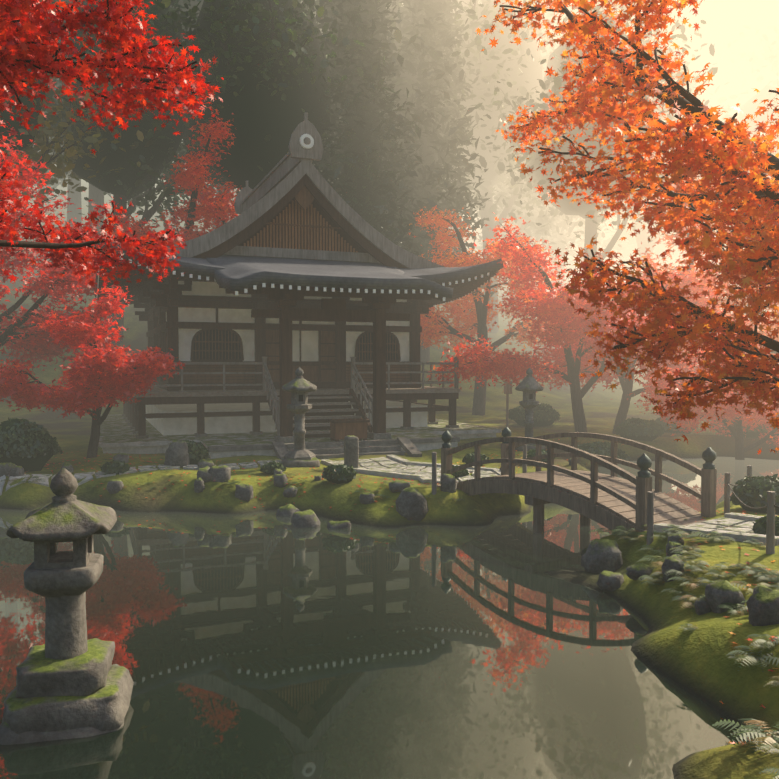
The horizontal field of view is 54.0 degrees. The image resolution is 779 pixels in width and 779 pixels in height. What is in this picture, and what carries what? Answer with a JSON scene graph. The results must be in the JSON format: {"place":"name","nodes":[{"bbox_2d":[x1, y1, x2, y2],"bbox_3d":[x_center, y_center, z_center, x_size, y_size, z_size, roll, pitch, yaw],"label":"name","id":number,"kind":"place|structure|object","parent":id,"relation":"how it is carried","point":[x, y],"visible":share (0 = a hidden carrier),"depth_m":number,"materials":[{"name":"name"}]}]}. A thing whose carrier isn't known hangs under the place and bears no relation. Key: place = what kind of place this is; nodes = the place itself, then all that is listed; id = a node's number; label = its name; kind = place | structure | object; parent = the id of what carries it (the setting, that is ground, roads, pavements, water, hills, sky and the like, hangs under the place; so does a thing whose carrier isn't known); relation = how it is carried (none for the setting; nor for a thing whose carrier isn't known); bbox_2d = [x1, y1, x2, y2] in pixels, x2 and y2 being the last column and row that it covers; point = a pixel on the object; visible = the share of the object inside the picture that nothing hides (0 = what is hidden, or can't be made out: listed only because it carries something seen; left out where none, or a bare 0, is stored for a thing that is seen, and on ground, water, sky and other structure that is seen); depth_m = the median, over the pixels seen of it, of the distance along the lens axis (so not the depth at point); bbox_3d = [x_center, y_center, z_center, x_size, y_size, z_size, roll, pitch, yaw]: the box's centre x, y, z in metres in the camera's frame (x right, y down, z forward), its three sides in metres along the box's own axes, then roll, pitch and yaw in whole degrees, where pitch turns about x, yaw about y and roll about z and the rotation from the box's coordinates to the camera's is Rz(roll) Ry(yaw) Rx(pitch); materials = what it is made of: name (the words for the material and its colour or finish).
{"place":"outdoors","nodes":[
{"label":"outdoors","id":0,"kind":"place"},
{"bbox_2d":[0,460,280,494],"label":"path","id":1,"kind":"structure","parent":0,"point":[44,478],"depth_m":17.40,"materials":[{"name":"stone"}]},
{"bbox_2d":[100,460,129,473],"bbox_3d":[-6.278,1.793,17.512,0.689,0.378,0.586,0,2,-1],"label":"shrub","id":2,"kind":"object","parent":1,"relation":"on","point":[117,466],"depth_m":17.33,"materials":[{"name":"green plant"}]},
{"bbox_2d":[0,457,778,778],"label":"pond water","id":3,"kind":"structure","parent":0,"point":[262,645],"depth_m":8.15,"materials":[{"name":"green liquid"}]},
{"bbox_2d":[0,469,133,744],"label":"stone lantern","id":4,"kind":"object","parent":3,"relation":"in","point":[72,681],"depth_m":6.43,"materials":[{"name":"stone"}]},
{"bbox_2d":[0,139,778,778],"bbox_3d":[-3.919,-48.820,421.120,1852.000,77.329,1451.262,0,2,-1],"label":"ground","id":5,"kind":"structure","parent":0,"point":[698,663],"depth_m":16.12,"materials":[{"name":"green plant"}]},
{"bbox_2d":[0,417,61,471],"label":"shrub","id":6,"kind":"object","parent":5,"relation":"on","point":[38,446],"depth_m":18.04,"materials":[{"name":"plant"}]},
{"bbox_2d":[13,0,79,187],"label":"tree","id":7,"kind":"object","parent":5,"relation":"on","point":[52,45],"depth_m":40.55,"materials":[{"name":"plant"}]},
{"bbox_2d":[0,124,127,378],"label":"maple tree","id":8,"kind":"object","parent":5,"relation":"on","point":[33,344],"depth_m":25.31,"materials":[{"name":"red plant"}]},
{"bbox_2d":[22,78,139,241],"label":"cedar","id":9,"kind":"object","parent":5,"relation":"on","point":[75,197],"depth_m":48.93,"materials":[{"name":"plant"}]},
{"bbox_2d":[0,0,163,219],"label":"tree","id":10,"kind":"object","parent":5,"relation":"on","point":[67,159],"depth_m":37.71,"materials":[{"name":"plant"}]},
{"bbox_2d":[0,284,184,457],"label":"lawn maple","id":11,"kind":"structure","parent":5,"relation":"on","point":[71,396],"depth_m":19.13,"materials":[{"name":"red plant"}]},
{"bbox_2d":[0,0,223,288],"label":"maple","id":12,"kind":"object","parent":5,"relation":"on","point":[23,10],"depth_m":5.63,"materials":[{"name":"red plant"}]},
{"bbox_2d":[38,0,190,246],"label":"tree","id":13,"kind":"object","parent":5,"relation":"on","point":[96,194],"depth_m":46.11,"materials":[{"name":"plant"}]},
{"bbox_2d":[39,0,238,344],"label":"tree","id":14,"kind":"object","parent":5,"relation":"on","point":[118,157],"depth_m":39.94,"materials":[{"name":"plant"}]},
{"bbox_2d":[54,106,240,295],"bbox_3d":[-10.831,-6.729,38.282,9.904,13.134,11.350,0,2,-1],"label":"maple","id":15,"kind":"object","parent":5,"relation":"on","point":[188,181],"depth_m":36.12,"materials":[{"name":"red plant"}]},
{"bbox_2d":[182,440,210,464],"bbox_3d":[-4.981,1.601,18.919,1.100,0.744,0.950,0,2,-1],"label":"shrub","id":16,"kind":"object","parent":5,"relation":"on","point":[202,451],"depth_m":18.68,"materials":[{"name":"green plant"}]},
{"bbox_2d":[46,451,438,510],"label":"fallen leaves","id":17,"kind":"object","parent":5,"relation":"on","point":[216,462],"visible":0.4,"depth_m":17.24,"materials":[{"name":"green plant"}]},
{"bbox_2d":[183,0,321,230],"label":"tree","id":18,"kind":"object","parent":5,"relation":"on","point":[194,3],"depth_m":45.41,"materials":[{"name":"plant"}]},
{"bbox_2d":[260,461,286,474],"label":"shrub","id":19,"kind":"object","parent":5,"relation":"on","point":[267,466],"depth_m":17.41,"materials":[{"name":"green plant"}]},
{"bbox_2d":[136,0,427,218],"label":"tree","id":20,"kind":"object","parent":5,"relation":"on","point":[260,114],"depth_m":39.43,"materials":[{"name":"plant"}]},
{"bbox_2d":[95,112,501,458],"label":"temple","id":21,"kind":"structure","parent":5,"relation":"on","point":[244,355],"depth_m":24.32,"materials":[{"name":"brown wood"}]},
{"bbox_2d":[94,173,503,298],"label":"temple roof","id":22,"kind":"structure","parent":21,"relation":"attached to","point":[233,273],"depth_m":21.87,"materials":[{"name":"grey tile"}]},
{"bbox_2d":[280,367,319,466],"bbox_3d":[-2.189,0.699,18.663,0.954,2.491,0.902,-1,2,-18],"label":"stone lantern","id":23,"kind":"object","parent":5,"relation":"on","point":[299,387],"depth_m":18.48,"materials":[{"name":"stone"}]},
{"bbox_2d":[322,464,357,483],"bbox_3d":[-1.054,1.823,16.346,0.788,0.454,0.695,0,2,-1],"label":"shrub","id":24,"kind":"object","parent":5,"relation":"on","point":[331,471],"depth_m":16.18,"materials":[{"name":"plant"}]},
{"bbox_2d":[344,435,358,467],"bbox_3d":[-0.913,1.581,18.249,0.308,0.950,0.308,-1,2,-18],"label":"stone marker","id":25,"kind":"object","parent":5,"relation":"on","point":[351,450],"visible":0.77,"depth_m":18.11,"materials":[{"name":"grey stone"}]},
{"bbox_2d":[307,0,432,260],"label":"cedar","id":26,"kind":"object","parent":5,"relation":"on","point":[378,69],"depth_m":40.45,"materials":[{"name":"green plant"}]},
{"bbox_2d":[0,440,778,625],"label":"shore rocks","id":27,"kind":"object","parent":5,"relation":"on","point":[603,558],"visible":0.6,"depth_m":14.34,"materials":[{"name":"grey stone"}]},
{"bbox_2d":[0,455,778,778],"bbox_3d":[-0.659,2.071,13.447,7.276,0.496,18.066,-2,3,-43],"label":"bank ferns","id":28,"kind":"object","parent":5,"relation":"on","point":[762,738],"visible":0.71,"depth_m":8.71,"materials":[{"name":"green plant"}]},
{"bbox_2d":[301,0,505,224],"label":"forest tree","id":29,"kind":"object","parent":5,"relation":"on","point":[397,34],"depth_m":44.00,"materials":[{"name":"beige plant"}]},
{"bbox_2d":[321,455,500,483],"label":"stone path","id":30,"kind":"structure","parent":5,"relation":"on","point":[413,470],"depth_m":18.19,"materials":[{"name":"stone"}]},
{"bbox_2d":[381,0,496,361],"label":"cedar","id":31,"kind":"object","parent":5,"relation":"on","point":[436,85],"depth_m":42.83,"materials":[{"name":"plant"}]},
{"bbox_2d":[452,465,468,477],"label":"shrub","id":32,"kind":"object","parent":5,"relation":"on","point":[463,472],"depth_m":17.09,"materials":[{"name":"green plant"}]},
{"bbox_2d":[462,452,488,465],"bbox_3d":[2.203,1.798,19.573,0.693,0.414,0.707,0,2,-1],"label":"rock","id":33,"kind":"object","parent":5,"relation":"on","point":[467,458],"depth_m":19.45,"materials":[{"name":"grey stone"}]},
{"bbox_2d":[403,0,568,332],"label":"tree","id":34,"kind":"object","parent":5,"relation":"on","point":[532,72],"depth_m":46.12,"materials":[{"name":"plant"}]},
{"bbox_2d":[407,205,570,414],"bbox_3d":[4.656,-4.032,37.295,9.330,10.774,12.631,1,2,25],"label":"maple","id":35,"kind":"object","parent":5,"relation":"on","point":[459,317],"depth_m":36.65,"materials":[{"name":"red plant"}]},
{"bbox_2d":[503,381,512,427],"bbox_3d":[4.417,0.633,28.548,0.400,1.920,0.125,-1,2,-16],"label":"sign post","id":36,"kind":"object","parent":5,"relation":"on","point":[507,388],"visible":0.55,"depth_m":28.53,"materials":[{"name":"brown wood"}]},
{"bbox_2d":[467,0,583,314],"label":"cedar","id":37,"kind":"object","parent":5,"relation":"on","point":[555,245],"depth_m":51.54,"materials":[{"name":"plant"}]},
{"bbox_2d":[475,46,579,289],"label":"forest cedar","id":38,"kind":"object","parent":5,"relation":"on","point":[572,253],"depth_m":54.27,"materials":[{"name":"plant"}]},
{"bbox_2d":[515,368,544,450],"bbox_3d":[4.164,0.621,22.767,0.904,2.537,0.882,0,2,-6],"label":"lantern","id":39,"kind":"object","parent":5,"relation":"on","point":[529,386],"visible":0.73,"depth_m":22.60,"materials":[{"name":"stone"}]},
{"bbox_2d":[505,403,560,426],"bbox_3d":[5.712,1.044,30.495,2.227,1.104,1.783,0,2,-1],"label":"shrub","id":40,"kind":"object","parent":5,"relation":"on","point":[516,414],"depth_m":30.00,"materials":[{"name":"green plant"}]},
{"bbox_2d":[527,449,554,462],"bbox_3d":[3.816,1.695,19.395,0.788,0.429,0.710,0,2,-1],"label":"shrub","id":41,"kind":"object","parent":5,"relation":"on","point":[531,453],"depth_m":19.23,"materials":[{"name":"plant"}]},
{"bbox_2d":[497,0,625,290],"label":"cedar","id":42,"kind":"object","parent":5,"relation":"on","point":[571,227],"depth_m":54.34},
{"bbox_2d":[437,427,716,533],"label":"bridge","id":43,"kind":"structure","parent":5,"relation":"on","point":[612,501],"depth_m":13.35,"materials":[{"name":"brown wood"}]},
{"bbox_2d":[553,1,609,260],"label":"tree","id":44,"kind":"object","parent":5,"relation":"on","point":[581,246],"depth_m":58.70,"materials":[{"name":"plant"}]},
{"bbox_2d":[452,0,717,363],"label":"tree","id":45,"kind":"object","parent":5,"relation":"on","point":[511,182],"depth_m":43.72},
{"bbox_2d":[426,212,744,432],"bbox_3d":[6.925,-2.091,27.658,11.220,7.748,9.093,0,2,-1],"label":"maple","id":46,"kind":"object","parent":5,"relation":"on","point":[545,310],"depth_m":25.82,"materials":[{"name":"red plant"}]},
{"bbox_2d":[577,441,630,466],"bbox_3d":[6.237,2.025,23.462,2.075,0.908,1.691,0,2,-1],"label":"shrub","id":47,"kind":"object","parent":5,"relation":"on","point":[621,454],"depth_m":23.02,"materials":[{"name":"plant"}]},
{"bbox_2d":[432,445,778,553],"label":"wooden posts","id":48,"kind":"object","parent":5,"relation":"on","point":[770,534],"visible":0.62,"depth_m":11.17,"materials":[{"name":"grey wood"}]},
{"bbox_2d":[452,439,778,744],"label":"fallen leaves","id":49,"kind":"object","parent":5,"relation":"on","point":[748,639],"visible":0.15,"depth_m":8.47,"materials":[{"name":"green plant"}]},
{"bbox_2d":[502,255,728,433],"bbox_3d":[8.618,-1.573,27.812,9.155,6.666,9.109,0,2,-1],"label":"maple","id":50,"kind":"object","parent":5,"relation":"on","point":[559,352],"depth_m":27.32,"materials":[{"name":"red plant"}]},
{"bbox_2d":[497,10,746,269],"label":"tree","id":51,"kind":"object","parent":5,"relation":"on","point":[722,100],"depth_m":50.28,"materials":[{"name":"plant"}]},
{"bbox_2d":[476,0,778,454],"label":"maple","id":52,"kind":"object","parent":5,"relation":"on","point":[765,215],"depth_m":4.62,"materials":[{"name":"orange plant"}]},
{"bbox_2d":[614,417,664,440],"bbox_3d":[8.357,1.373,25.526,1.760,0.899,1.585,0,2,-1],"label":"shrub","id":53,"kind":"object","parent":5,"relation":"on","point":[650,428],"depth_m":25.07,"materials":[{"name":"plant"}]},
{"bbox_2d":[541,220,774,416],"bbox_3d":[11.629,-2.876,31.073,11.808,9.094,10.766,0,2,-1],"label":"maple","id":54,"kind":"object","parent":5,"relation":"on","point":[682,275],"depth_m":29.22,"materials":[{"name":"plant"}]},
{"bbox_2d":[603,0,718,280],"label":"cedar","id":55,"kind":"object","parent":5,"relation":"on","point":[625,232],"depth_m":54.30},
{"bbox_2d":[629,35,718,273],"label":"forest cedar","id":56,"kind":"object","parent":5,"relation":"on","point":[693,64],"depth_m":56.09,"materials":[{"name":"plant"}]},
{"bbox_2d":[655,416,697,433],"bbox_3d":[10.352,1.296,27.596,1.618,0.784,1.496,0,2,-1],"label":"shrub","id":57,"kind":"object","parent":5,"relation":"on","point":[673,427],"depth_m":27.13,"materials":[{"name":"green plant"}]},
{"bbox_2d":[626,0,778,121],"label":"tree","id":58,"kind":"object","parent":5,"relation":"on","point":[716,13],"depth_m":57.85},
{"bbox_2d":[627,312,778,459],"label":"maple","id":59,"kind":"object","parent":5,"relation":"on","point":[731,412],"depth_m":24.62,"materials":[{"name":"red plant"}]},
{"bbox_2d":[654,512,778,545],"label":"stone path","id":60,"kind":"structure","parent":5,"relation":"on","point":[744,522],"depth_m":11.39,"materials":[{"name":"stone"}]},
{"bbox_2d":[681,25,778,248],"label":"tree","id":61,"kind":"object","parent":5,"relation":"on","point":[749,107],"depth_m":48.19,"materials":[{"name":"plant"}]},
{"bbox_2d":[694,248,778,340],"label":"maple","id":62,"kind":"object","parent":5,"relation":"on","point":[774,325],"depth_m":35.53,"materials":[{"name":"red plant"}]},
{"bbox_2d":[709,417,777,437],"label":"shrub","id":63,"kind":"object","parent":5,"relation":"on","point":[760,427],"depth_m":25.86,"materials":[{"name":"plant"}]},
{"bbox_2d":[710,0,778,117],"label":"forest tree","id":64,"kind":"object","parent":5,"relation":"on","point":[770,10],"depth_m":66.06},
{"bbox_2d":[730,474,778,513],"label":"shrub","id":65,"kind":"object","parent":5,"relation":"on","point":[755,499],"depth_m":13.19,"materials":[{"name":"plant"}]},
{"bbox_2d":[744,277,778,368],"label":"maple","id":66,"kind":"object","parent":5,"relation":"on","point":[764,332],"depth_m":29.94,"materials":[{"name":"red plant"}]},
{"bbox_2d":[752,516,778,535],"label":"shrub","id":67,"kind":"object","parent":5,"relation":"on","point":[759,527],"depth_m":10.54,"materials":[{"name":"plant"}]},
{"bbox_2d":[725,27,778,122],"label":"tree","id":68,"kind":"object","parent":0,"point":[761,86],"depth_m":58.26,"materials":[{"name":"plant"}]}
]}

